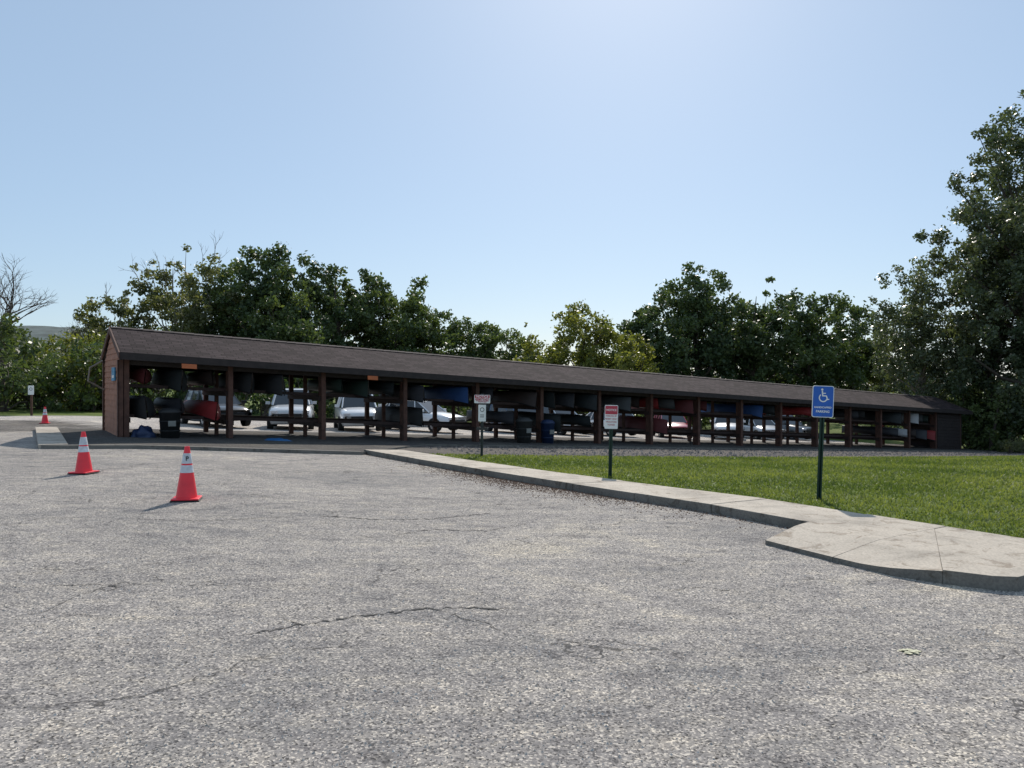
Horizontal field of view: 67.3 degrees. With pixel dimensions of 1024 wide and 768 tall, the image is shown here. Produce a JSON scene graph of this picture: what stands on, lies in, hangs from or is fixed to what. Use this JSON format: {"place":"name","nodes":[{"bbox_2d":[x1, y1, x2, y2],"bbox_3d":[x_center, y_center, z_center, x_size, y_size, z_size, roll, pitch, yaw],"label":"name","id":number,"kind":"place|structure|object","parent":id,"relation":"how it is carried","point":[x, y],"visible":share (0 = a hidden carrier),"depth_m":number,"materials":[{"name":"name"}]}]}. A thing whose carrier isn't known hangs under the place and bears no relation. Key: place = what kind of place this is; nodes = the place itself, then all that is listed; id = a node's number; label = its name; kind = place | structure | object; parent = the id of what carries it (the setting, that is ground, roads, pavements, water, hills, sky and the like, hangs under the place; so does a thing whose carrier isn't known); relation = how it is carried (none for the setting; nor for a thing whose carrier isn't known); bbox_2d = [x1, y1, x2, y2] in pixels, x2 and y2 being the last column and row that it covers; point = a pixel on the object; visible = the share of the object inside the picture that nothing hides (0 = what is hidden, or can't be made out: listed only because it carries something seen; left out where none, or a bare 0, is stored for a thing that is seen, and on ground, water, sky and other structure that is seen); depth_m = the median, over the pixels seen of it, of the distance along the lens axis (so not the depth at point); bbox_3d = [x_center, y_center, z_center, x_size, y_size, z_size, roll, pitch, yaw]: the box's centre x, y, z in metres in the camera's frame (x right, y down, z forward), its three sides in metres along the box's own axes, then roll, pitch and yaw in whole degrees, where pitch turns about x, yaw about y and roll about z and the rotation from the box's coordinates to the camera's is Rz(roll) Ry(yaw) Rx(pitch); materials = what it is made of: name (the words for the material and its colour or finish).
{"place":"outdoors","nodes":[
{"label":"outdoors","id":0,"kind":"place"},
{"bbox_2d":[12,326,130,382],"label":"wooded hill","id":1,"kind":"structure","parent":0,"point":[43,332],"depth_m":475.93,"materials":[{"name":"plant"}]},
{"bbox_2d":[0,416,874,443],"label":"parking lot pavement","id":2,"kind":"structure","parent":0,"point":[136,423],"depth_m":34.73,"materials":[{"name":"asphalt"}]},
{"bbox_2d":[180,390,251,426],"bbox_3d":[-12.443,0.976,32.113,2.080,1.510,4.575,0,0,-40],"label":"parked car","id":3,"kind":"object","parent":2,"relation":"on","point":[238,409],"visible":0.34,"depth_m":31.40,"materials":[{"name":"paint"}]},
{"bbox_2d":[266,388,316,429],"bbox_3d":[-9.528,1.027,33.343,2.080,1.750,4.575,0,0,-14],"label":"parked suv","id":4,"kind":"object","parent":2,"relation":"on","point":[279,406],"visible":0.62,"depth_m":31.91,"materials":[{"name":"paint"}]},
{"bbox_2d":[334,394,381,430],"bbox_3d":[-7.008,1.186,34.791,2.080,1.750,4.575,0,0,-17],"label":"parked suv","id":5,"kind":"object","parent":2,"relation":"on","point":[349,408],"visible":0.59,"depth_m":33.48,"materials":[{"name":"paint"}]},
{"bbox_2d":[386,400,466,431],"bbox_3d":[-4.441,1.485,36.872,4.575,1.510,2.080,0,0,28],"label":"parked car","id":6,"kind":"object","parent":2,"relation":"on","point":[443,415],"visible":0.31,"depth_m":36.00,"materials":[{"name":"paint"}]},
{"bbox_2d":[480,404,535,430],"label":"parked suv","id":7,"kind":"object","parent":2,"relation":"on","point":[489,407],"visible":0.04,"depth_m":40.50,"materials":[{"name":"paint"}]},
{"bbox_2d":[544,407,593,434],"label":"parked car","id":8,"kind":"object","parent":2,"relation":"on","point":[546,410],"visible":0.17,"depth_m":41.30,"materials":[{"name":"paint"}]},
{"bbox_2d":[574,412,635,435],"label":"parked car","id":9,"kind":"object","parent":2,"relation":"on","point":[591,414],"visible":0.08,"depth_m":42.95,"materials":[{"name":"paint"}]},
{"bbox_2d":[653,415,692,438],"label":"parked car","id":10,"kind":"object","parent":2,"relation":"on","point":[679,422],"visible":0.2,"depth_m":44.56,"materials":[{"name":"paint"}]},
{"bbox_2d":[710,418,745,439],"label":"parked suv","id":11,"kind":"object","parent":2,"relation":"on","point":[719,423],"visible":0.3,"depth_m":45.83,"materials":[{"name":"paint"}]},
{"bbox_2d":[743,419,785,439],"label":"parked car","id":12,"kind":"object","parent":2,"relation":"on","point":[770,425],"visible":0.3,"depth_m":49.54,"materials":[{"name":"paint"}]},
{"bbox_2d":[766,414,810,439],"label":"parked suv","id":13,"kind":"object","parent":2,"relation":"on","point":[804,429],"visible":0.25,"depth_m":52.02,"materials":[{"name":"paint"}]},
{"bbox_2d":[0,420,1023,767],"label":"parking lot pavement","id":14,"kind":"structure","parent":0,"point":[82,664],"depth_m":5.03,"materials":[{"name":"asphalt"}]},
{"bbox_2d":[39,407,49,423],"bbox_3d":[-17.300,1.155,28.500,0.314,0.620,0.314,0,0,-17],"label":"traffic cone","id":15,"kind":"object","parent":14,"relation":"on","point":[44,419],"visible":1,"depth_m":28.44,"materials":[{"name":"plastic"}]},
{"bbox_2d":[68,432,99,474],"bbox_3d":[-7.405,1.184,13.301,0.365,0.720,0.365,-1,0,11],"label":"traffic cone","id":16,"kind":"object","parent":14,"relation":"on","point":[83,465],"visible":1,"depth_m":13.23,"materials":[{"name":"plastic"}]},
{"bbox_2d":[170,446,202,501],"bbox_3d":[-4.416,1.210,10.451,0.370,0.730,0.370,1,0,-14],"label":"traffic cone","id":17,"kind":"object","parent":14,"relation":"on","point":[186,490],"visible":1,"depth_m":10.37,"materials":[{"name":"plastic"}]},
{"bbox_2d":[35,427,360,454],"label":"concrete curb","id":18,"kind":"structure","parent":14,"relation":"on","point":[50,438],"depth_m":18.94,"materials":[{"name":"concrete"}]},
{"bbox_2d":[59,514,736,645],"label":"pavement cracks","id":19,"kind":"object","parent":14,"relation":"on","point":[297,623],"visible":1,"depth_m":5.50,"materials":[{"name":"asphalt"}]},
{"bbox_2d":[364,454,788,530],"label":"leaf litter","id":20,"kind":"object","parent":14,"relation":"on","point":[495,480],"visible":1,"depth_m":12.91,"materials":[{"name":"plant"}]},
{"bbox_2d":[0,385,1023,451],"bbox_3d":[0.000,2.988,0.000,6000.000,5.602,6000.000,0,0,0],"label":"ground","id":21,"kind":"structure","parent":0,"point":[835,428],"depth_m":49.51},
{"bbox_2d":[28,386,33,415],"bbox_3d":[-22.000,0.850,35.219,0.260,1.560,0.082,0,0,0],"label":"trail sign","id":22,"kind":"object","parent":21,"relation":"on","point":[31,391],"visible":0.96,"depth_m":35.20,"materials":[{"name":"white wood"}]},
{"bbox_2d":[0,252,66,411],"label":"dead tree","id":23,"kind":"object","parent":21,"relation":"on","point":[6,328],"visible":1,"depth_m":38.01,"materials":[{"name":"brown plant"}]},
{"bbox_2d":[58,316,103,360],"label":"dead tree","id":24,"kind":"object","parent":21,"relation":"on","point":[77,333],"visible":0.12,"depth_m":49.10,"materials":[{"name":"brown plant"}]},
{"bbox_2d":[4,329,167,411],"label":"roadside thicket","id":25,"kind":"object","parent":21,"relation":"on","point":[69,360],"visible":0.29,"depth_m":43.51,"materials":[{"name":"green plant"}]},
{"bbox_2d":[66,283,161,388],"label":"yellowing elm tree","id":26,"kind":"object","parent":21,"relation":"on","point":[94,322],"visible":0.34,"depth_m":56.68,"materials":[{"name":"green plant"}]},
{"bbox_2d":[114,231,250,400],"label":"yellowing elm tree","id":27,"kind":"object","parent":21,"relation":"on","point":[168,303],"visible":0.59,"depth_m":58.28,"materials":[{"name":"green plant"}]},
{"bbox_2d":[190,250,260,337],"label":"yellowing elm tree","id":28,"kind":"object","parent":21,"relation":"on","point":[226,273],"visible":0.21,"depth_m":60.83,"materials":[{"name":"green plant"}]},
{"bbox_2d":[197,241,323,410],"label":"maple tree","id":29,"kind":"object","parent":21,"relation":"on","point":[275,285],"visible":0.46,"depth_m":60.00,"materials":[{"name":"green plant"}]},
{"bbox_2d":[244,291,332,404],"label":"shade tree","id":30,"kind":"object","parent":21,"relation":"on","point":[290,332],"visible":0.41,"depth_m":57.04,"materials":[{"name":"green plant"}]},
{"bbox_2d":[295,260,391,402],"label":"maple tree","id":31,"kind":"object","parent":21,"relation":"on","point":[335,312],"visible":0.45,"depth_m":64.14,"materials":[{"name":"green plant"}]},
{"bbox_2d":[0,323,710,428],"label":"understory shrubs","id":32,"kind":"object","parent":21,"relation":"on","point":[25,350],"visible":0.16,"depth_m":41.85,"materials":[{"name":"green plant"}]},
{"bbox_2d":[345,274,455,353],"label":"maple tree","id":33,"kind":"object","parent":21,"relation":"on","point":[411,306],"visible":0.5,"depth_m":65.36,"materials":[{"name":"green plant"}]},
{"bbox_2d":[400,305,475,356],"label":"shade tree","id":34,"kind":"object","parent":21,"relation":"on","point":[432,339],"visible":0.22,"depth_m":69.35,"materials":[{"name":"green plant"}]},
{"bbox_2d":[440,316,510,410],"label":"shade tree","id":35,"kind":"object","parent":21,"relation":"on","point":[483,336],"visible":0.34,"depth_m":70.97,"materials":[{"name":"green plant"}]},
{"bbox_2d":[485,323,530,390],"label":"shade tree","id":36,"kind":"object","parent":21,"relation":"on","point":[514,351],"visible":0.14,"depth_m":72.87,"materials":[{"name":"green plant"}]},
{"bbox_2d":[6,326,1014,424],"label":"distant treeline","id":37,"kind":"object","parent":21,"relation":"on","point":[23,339],"visible":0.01,"depth_m":85.98,"materials":[{"name":"green plant"}]},
{"bbox_2d":[507,322,540,360],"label":"thin ash tree","id":38,"kind":"object","parent":21,"relation":"on","point":[512,345],"visible":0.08,"depth_m":76.24,"materials":[{"name":"green plant"}]},
{"bbox_2d":[59,428,996,454],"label":"concrete slab","id":39,"kind":"structure","parent":21,"relation":"on","point":[361,442],"depth_m":26.13,"materials":[{"name":"concrete"}]},
{"bbox_2d":[130,425,156,437],"bbox_3d":[-10.379,1.346,21.674,0.658,0.401,0.553,0,0,22],"label":"storage bag","id":40,"kind":"object","parent":39,"relation":"on","point":[141,431],"visible":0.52,"depth_m":21.52,"materials":[{"name":"blue plastic"}]},
{"bbox_2d":[158,408,181,437],"bbox_3d":[-9.701,1.132,21.825,0.615,0.920,0.632,0,0,-34],"label":"trash can","id":41,"kind":"object","parent":39,"relation":"on","point":[169,420],"visible":0.91,"depth_m":21.61,"materials":[{"name":"black plastic"}]},
{"bbox_2d":[515,417,531,442],"bbox_3d":[0.449,1.749,28.688,0.636,1.020,0.654,0,0,-34],"label":"trash can","id":42,"kind":"object","parent":39,"relation":"on","point":[523,427],"visible":0.87,"depth_m":28.45,"materials":[{"name":"grey plastic"}]},
{"bbox_2d":[540,419,554,443],"bbox_3d":[1.362,1.834,29.301,0.551,0.970,0.567,0,0,-34],"label":"recycling bin","id":43,"kind":"object","parent":39,"relation":"on","point":[547,431],"visible":0.9,"depth_m":29.10,"materials":[{"name":"blue plastic"}]},
{"bbox_2d":[87,326,972,448],"bbox_3d":[7.318,1.165,35.625,47.192,5.750,4.461,0,0,-34],"label":"canoe storage shelter","id":44,"kind":"object","parent":21,"relation":"on","point":[124,349],"visible":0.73,"depth_m":28.37,"materials":[{"name":"wood"}]},
{"bbox_2d":[129,368,151,384],"bbox_3d":[-11.281,-0.249,23.183,0.687,0.490,3.400,7,-3,-32],"label":"kayak","id":45,"kind":"object","parent":44,"relation":"on","point":[142,375],"visible":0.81,"depth_m":22.01,"materials":[{"name":"red plastic"}]},
{"bbox_2d":[129,395,155,419],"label":"canoe","id":46,"kind":"object","parent":44,"relation":"in","point":[140,406],"visible":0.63,"depth_m":21.78,"materials":[{"name":"plastic"}]},
{"bbox_2d":[150,369,187,391],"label":"canoe","id":47,"kind":"object","parent":44,"relation":"in","point":[175,379],"visible":0.87,"depth_m":22.40,"materials":[{"name":"plastic"}]},
{"bbox_2d":[153,397,184,413],"bbox_3d":[-10.594,0.658,23.701,0.667,0.490,3.400,-2,1,-36],"label":"kayak","id":48,"kind":"object","parent":44,"relation":"on","point":[160,403],"visible":0.82,"depth_m":22.80,"materials":[{"name":"black plastic"}]},
{"bbox_2d":[186,371,215,386],"bbox_3d":[-9.828,-0.151,24.202,0.653,0.490,3.400,-7,3,-34],"label":"kayak","id":49,"kind":"object","parent":44,"relation":"on","point":[199,378],"visible":0.89,"depth_m":23.23,"materials":[{"name":"black plastic"}]},
{"bbox_2d":[183,400,220,421],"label":"canoe","id":50,"kind":"object","parent":44,"relation":"in","point":[208,410],"visible":0.8,"depth_m":23.06,"materials":[{"name":"plastic"}]},
{"bbox_2d":[213,372,254,393],"bbox_3d":[-8.976,-0.022,24.821,0.895,0.685,4.000,7,-4,-34],"label":"canoe","id":51,"kind":"object","parent":44,"relation":"in","point":[244,382],"visible":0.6,"depth_m":23.48,"materials":[{"name":"plastic"}]},
{"bbox_2d":[244,374,285,395],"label":"canoe","id":52,"kind":"object","parent":44,"relation":"in","point":[272,383],"visible":0.62,"depth_m":23.81,"materials":[{"name":"plastic"}]},
{"bbox_2d":[307,379,342,392],"bbox_3d":[-6.419,0.066,26.284,0.661,0.490,3.400,0,0,-33],"label":"kayak","id":53,"kind":"object","parent":44,"relation":"on","point":[335,385],"visible":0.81,"depth_m":25.30,"materials":[{"name":"black plastic"}]},
{"bbox_2d":[326,380,369,399],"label":"canoe","id":54,"kind":"object","parent":44,"relation":"in","point":[360,388],"visible":0.59,"depth_m":25.61,"materials":[{"name":"plastic"}]},
{"bbox_2d":[369,382,393,395],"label":"kayak","id":55,"kind":"object","parent":44,"relation":"on","point":[381,388],"visible":0.62,"depth_m":26.12,"materials":[{"name":"black plastic"}]},
{"bbox_2d":[375,406,423,426],"bbox_3d":[-4.169,1.154,28.059,0.895,0.685,4.000,-3,1,-33],"label":"canoe","id":56,"kind":"object","parent":44,"relation":"in","point":[415,416],"visible":0.7,"depth_m":27.17,"materials":[{"name":"plastic"}]},
{"bbox_2d":[379,384,424,402],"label":"canoe","id":57,"kind":"object","parent":44,"relation":"in","point":[415,393],"visible":0.55,"depth_m":26.49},
{"bbox_2d":[417,386,469,403],"bbox_3d":[-2.659,0.405,28.934,0.853,0.652,4.000,-3,1,-34],"label":"canoe","id":58,"kind":"object","parent":44,"relation":"in","point":[459,394],"visible":0.69,"depth_m":27.89,"materials":[{"name":"plastic"}]},
{"bbox_2d":[468,388,492,400],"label":"kayak","id":59,"kind":"object","parent":44,"relation":"on","point":[486,391],"visible":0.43,"depth_m":28.25,"materials":[{"name":"black plastic"}]},
{"bbox_2d":[466,410,513,424],"bbox_3d":[-0.888,1.285,29.873,0.667,0.490,3.400,2,-1,-34],"label":"kayak","id":60,"kind":"object","parent":44,"relation":"on","point":[499,417],"visible":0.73,"depth_m":29.00,"materials":[{"name":"black plastic"}]},
{"bbox_2d":[479,391,536,407],"bbox_3d":[-0.191,0.577,30.459,0.882,0.624,4.000,7,-4,-34],"label":"canoe","id":61,"kind":"object","parent":44,"relation":"in","point":[527,398],"visible":0.66,"depth_m":29.38,"materials":[{"name":"plastic"}]},
{"bbox_2d":[501,411,561,431],"bbox_3d":[0.710,1.465,31.094,0.845,0.689,4.000,-2,2,-35],"label":"canoe","id":62,"kind":"object","parent":44,"relation":"in","point":[556,419],"visible":0.47,"depth_m":29.98,"materials":[{"name":"plastic"}]},
{"bbox_2d":[510,390,555,408],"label":"canoe","id":63,"kind":"object","parent":44,"relation":"in","point":[549,399],"visible":0.25,"depth_m":29.67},
{"bbox_2d":[548,413,590,426],"bbox_3d":[2.180,1.489,31.992,0.718,0.490,3.400,-7,4,-33],"label":"kayak","id":64,"kind":"object","parent":44,"relation":"on","point":[575,419],"visible":0.65,"depth_m":31.04,"materials":[{"name":"black plastic"}]},
{"bbox_2d":[554,392,597,410],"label":"canoe","id":65,"kind":"object","parent":44,"relation":"in","point":[586,401],"visible":0.35,"depth_m":30.56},
{"bbox_2d":[601,396,630,411],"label":"canoe","id":66,"kind":"object","parent":44,"relation":"in","point":[623,403],"visible":0.38,"depth_m":31.86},
{"bbox_2d":[618,415,667,434],"bbox_3d":[5.530,1.776,34.163,0.866,0.688,4.000,-1,1,-31],"label":"canoe","id":67,"kind":"object","parent":44,"relation":"in","point":[660,426],"visible":0.59,"depth_m":33.36,"materials":[{"name":"plastic"}]},
{"bbox_2d":[631,397,658,408],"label":"kayak","id":68,"kind":"object","parent":44,"relation":"on","point":[642,401],"visible":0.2,"depth_m":33.41,"materials":[{"name":"red plastic"}]},
{"bbox_2d":[639,398,674,409],"bbox_3d":[6.114,0.895,34.870,0.667,0.490,3.400,-12,6,-34],"label":"kayak","id":69,"kind":"object","parent":44,"relation":"on","point":[666,403],"visible":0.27,"depth_m":33.68,"materials":[{"name":"black plastic"}]},
{"bbox_2d":[631,399,694,414],"bbox_3d":[6.827,1.015,35.398,0.866,0.688,4.000,-8,4,-34],"label":"canoe","id":70,"kind":"object","parent":44,"relation":"in","point":[685,406],"visible":0.31,"depth_m":34.01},
{"bbox_2d":[701,403,762,417],"bbox_3d":[10.847,1.296,38.168,0.853,0.652,4.000,8,-4,-31],"label":"canoe","id":71,"kind":"object","parent":44,"relation":"in","point":[755,410],"visible":0.63,"depth_m":37.54,"materials":[{"name":"plastic"}]},
{"bbox_2d":[751,404,774,414],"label":"kayak","id":72,"kind":"object","parent":44,"relation":"on","point":[769,409],"visible":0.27,"depth_m":37.27,"materials":[{"name":"black plastic"}]},
{"bbox_2d":[763,406,811,416],"bbox_3d":[14.152,1.413,40.020,0.709,0.490,3.400,8,-5,-31],"label":"kayak","id":73,"kind":"object","parent":44,"relation":"on","point":[807,411],"visible":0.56,"depth_m":39.07,"materials":[{"name":"red plastic"}]},
{"bbox_2d":[801,409,858,418],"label":"kayak","id":74,"kind":"object","parent":44,"relation":"on","point":[838,413],"visible":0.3,"depth_m":41.39,"materials":[{"name":"black plastic"}]},
{"bbox_2d":[835,411,901,423],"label":"canoe","id":75,"kind":"object","parent":44,"relation":"in","point":[893,417],"visible":0.47,"depth_m":43.19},
{"bbox_2d":[841,425,897,436],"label":"kayak","id":76,"kind":"object","parent":44,"relation":"on","point":[871,430],"visible":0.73,"depth_m":44.04,"materials":[{"name":"black plastic"}]},
{"bbox_2d":[869,426,907,436],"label":"kayak","id":77,"kind":"object","parent":44,"relation":"on","point":[902,432],"visible":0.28,"depth_m":43.52,"materials":[{"name":"plastic"}]},
{"bbox_2d":[861,429,926,439],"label":"canoe","id":78,"kind":"object","parent":44,"relation":"in","point":[921,434],"visible":0.3,"depth_m":44.60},
{"bbox_2d":[902,413,918,423],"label":"canoe","id":79,"kind":"object","parent":44,"relation":"in","point":[914,418],"visible":0.21,"depth_m":44.05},
{"bbox_2d":[927,430,935,440],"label":"canoe","id":80,"kind":"object","parent":44,"relation":"in","point":[931,435],"visible":0.21,"depth_m":45.02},
{"bbox_2d":[510,299,653,415],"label":"yellow green tree","id":81,"kind":"object","parent":21,"relation":"on","point":[602,332],"visible":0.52,"depth_m":57.03,"materials":[{"name":"green plant"}]},
{"bbox_2d":[600,333,659,414],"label":"yellow green tree","id":82,"kind":"object","parent":21,"relation":"on","point":[643,366],"visible":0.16,"depth_m":59.08,"materials":[{"name":"green plant"}]},
{"bbox_2d":[612,291,684,416],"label":"oak tree","id":83,"kind":"object","parent":21,"relation":"on","point":[636,326],"visible":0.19,"depth_m":68.45,"materials":[{"name":"green plant"}]},
{"bbox_2d":[637,261,769,429],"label":"oak tree","id":84,"kind":"object","parent":21,"relation":"on","point":[688,325],"visible":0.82,"depth_m":64.17,"materials":[{"name":"green plant"}]},
{"bbox_2d":[396,446,1018,456],"bbox_3d":[22.487,3.169,34.814,60.485,2.749,12.817,0,0,-31],"label":"gravel strip","id":85,"kind":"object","parent":21,"relation":"on","point":[420,449],"visible":0.54,"depth_m":26.48,"materials":[{"name":"gravel"}]},
{"bbox_2d":[421,445,1023,456],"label":"landscape stones","id":86,"kind":"object","parent":21,"relation":"on","point":[691,452],"visible":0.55,"depth_m":28.70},
{"bbox_2d":[700,276,807,384],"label":"oak tree","id":87,"kind":"object","parent":21,"relation":"on","point":[776,366],"visible":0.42,"depth_m":64.83,"materials":[{"name":"green plant"}]},
{"bbox_2d":[756,287,873,426],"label":"oak tree","id":88,"kind":"object","parent":21,"relation":"on","point":[818,344],"visible":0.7,"depth_m":66.37,"materials":[{"name":"green plant"}]},
{"bbox_2d":[813,300,889,425],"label":"oak tree","id":89,"kind":"object","parent":21,"relation":"on","point":[867,350],"visible":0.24,"depth_m":69.12,"materials":[{"name":"green plant"}]},
{"bbox_2d":[847,321,918,426],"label":"willow tree","id":90,"kind":"object","parent":21,"relation":"on","point":[876,381],"visible":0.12,"depth_m":71.34,"materials":[{"name":"green plant"}]},
{"bbox_2d":[864,256,977,428],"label":"cottonwood tree","id":91,"kind":"object","parent":21,"relation":"on","point":[915,314],"visible":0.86,"depth_m":52.83,"materials":[{"name":"green plant"}]},
{"bbox_2d":[912,89,1023,426],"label":"cottonwood tree","id":92,"kind":"object","parent":21,"relation":"on","point":[986,294],"visible":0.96,"depth_m":47.55,"materials":[{"name":"green plant"}]},
{"bbox_2d":[920,213,1023,448],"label":"cottonwood tree","id":93,"kind":"object","parent":21,"relation":"on","point":[957,344],"visible":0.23,"depth_m":50.66,"materials":[{"name":"green plant"}]},
{"bbox_2d":[946,374,1023,451],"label":"woodland edge shrubs","id":94,"kind":"object","parent":21,"relation":"on","point":[989,429],"visible":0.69,"depth_m":48.61,"materials":[{"name":"green plant"}]},
{"bbox_2d":[968,107,1023,406],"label":"cottonwood tree","id":95,"kind":"object","parent":21,"relation":"on","point":[1012,152],"visible":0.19,"depth_m":50.29,"materials":[{"name":"green plant"}]},
{"bbox_2d":[996,437,1023,453],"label":"weeds","id":96,"kind":"object","parent":21,"relation":"on","point":[1012,445],"visible":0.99,"depth_m":43.44,"materials":[{"name":"green plant"}]},
{"bbox_2d":[0,0,1023,384],"label":"sky","id":97,"kind":"structure","parent":0,"point":[529,159],"materials":[{"name":"blue"}]},
{"bbox_2d":[554,393,574,407],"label":"canoe","id":98,"kind":"object","parent":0,"point":[565,399],"visible":0.28,"depth_m":30.28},
{"bbox_2d":[364,449,1023,590],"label":"sidewalk","id":99,"kind":"structure","parent":0,"point":[915,550],"depth_m":8.16,"materials":[{"name":"concrete"}]},
{"bbox_2d":[422,452,1023,537],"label":"lawn","id":100,"kind":"structure","parent":0,"point":[909,512],"depth_m":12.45,"materials":[{"name":"plant"}]},
{"bbox_2d":[474,394,489,455],"bbox_3d":[-0.792,1.237,20.315,0.420,1.960,0.048,1,0,2],"label":"permit parking sign","id":101,"kind":"object","parent":100,"relation":"on","point":[482,399],"visible":0.99,"depth_m":20.29,"materials":[{"name":"white"}]},
{"bbox_2d":[604,404,617,477],"bbox_3d":[1.872,1.235,14.616,0.250,1.700,0.046,1,0,2],"label":"permit parking sign","id":102,"kind":"object","parent":100,"relation":"on","point":[611,417],"visible":1,"depth_m":14.60,"materials":[{"name":"white metal"}]},
{"bbox_2d":[812,385,833,499],"bbox_3d":[4.457,0.999,11.112,0.305,1.948,0.052,2,0,3],"label":"accessible parking sign","id":103,"kind":"object","parent":100,"relation":"on","point":[822,402],"visible":1,"depth_m":11.10,"materials":[{"name":"blue metal"}]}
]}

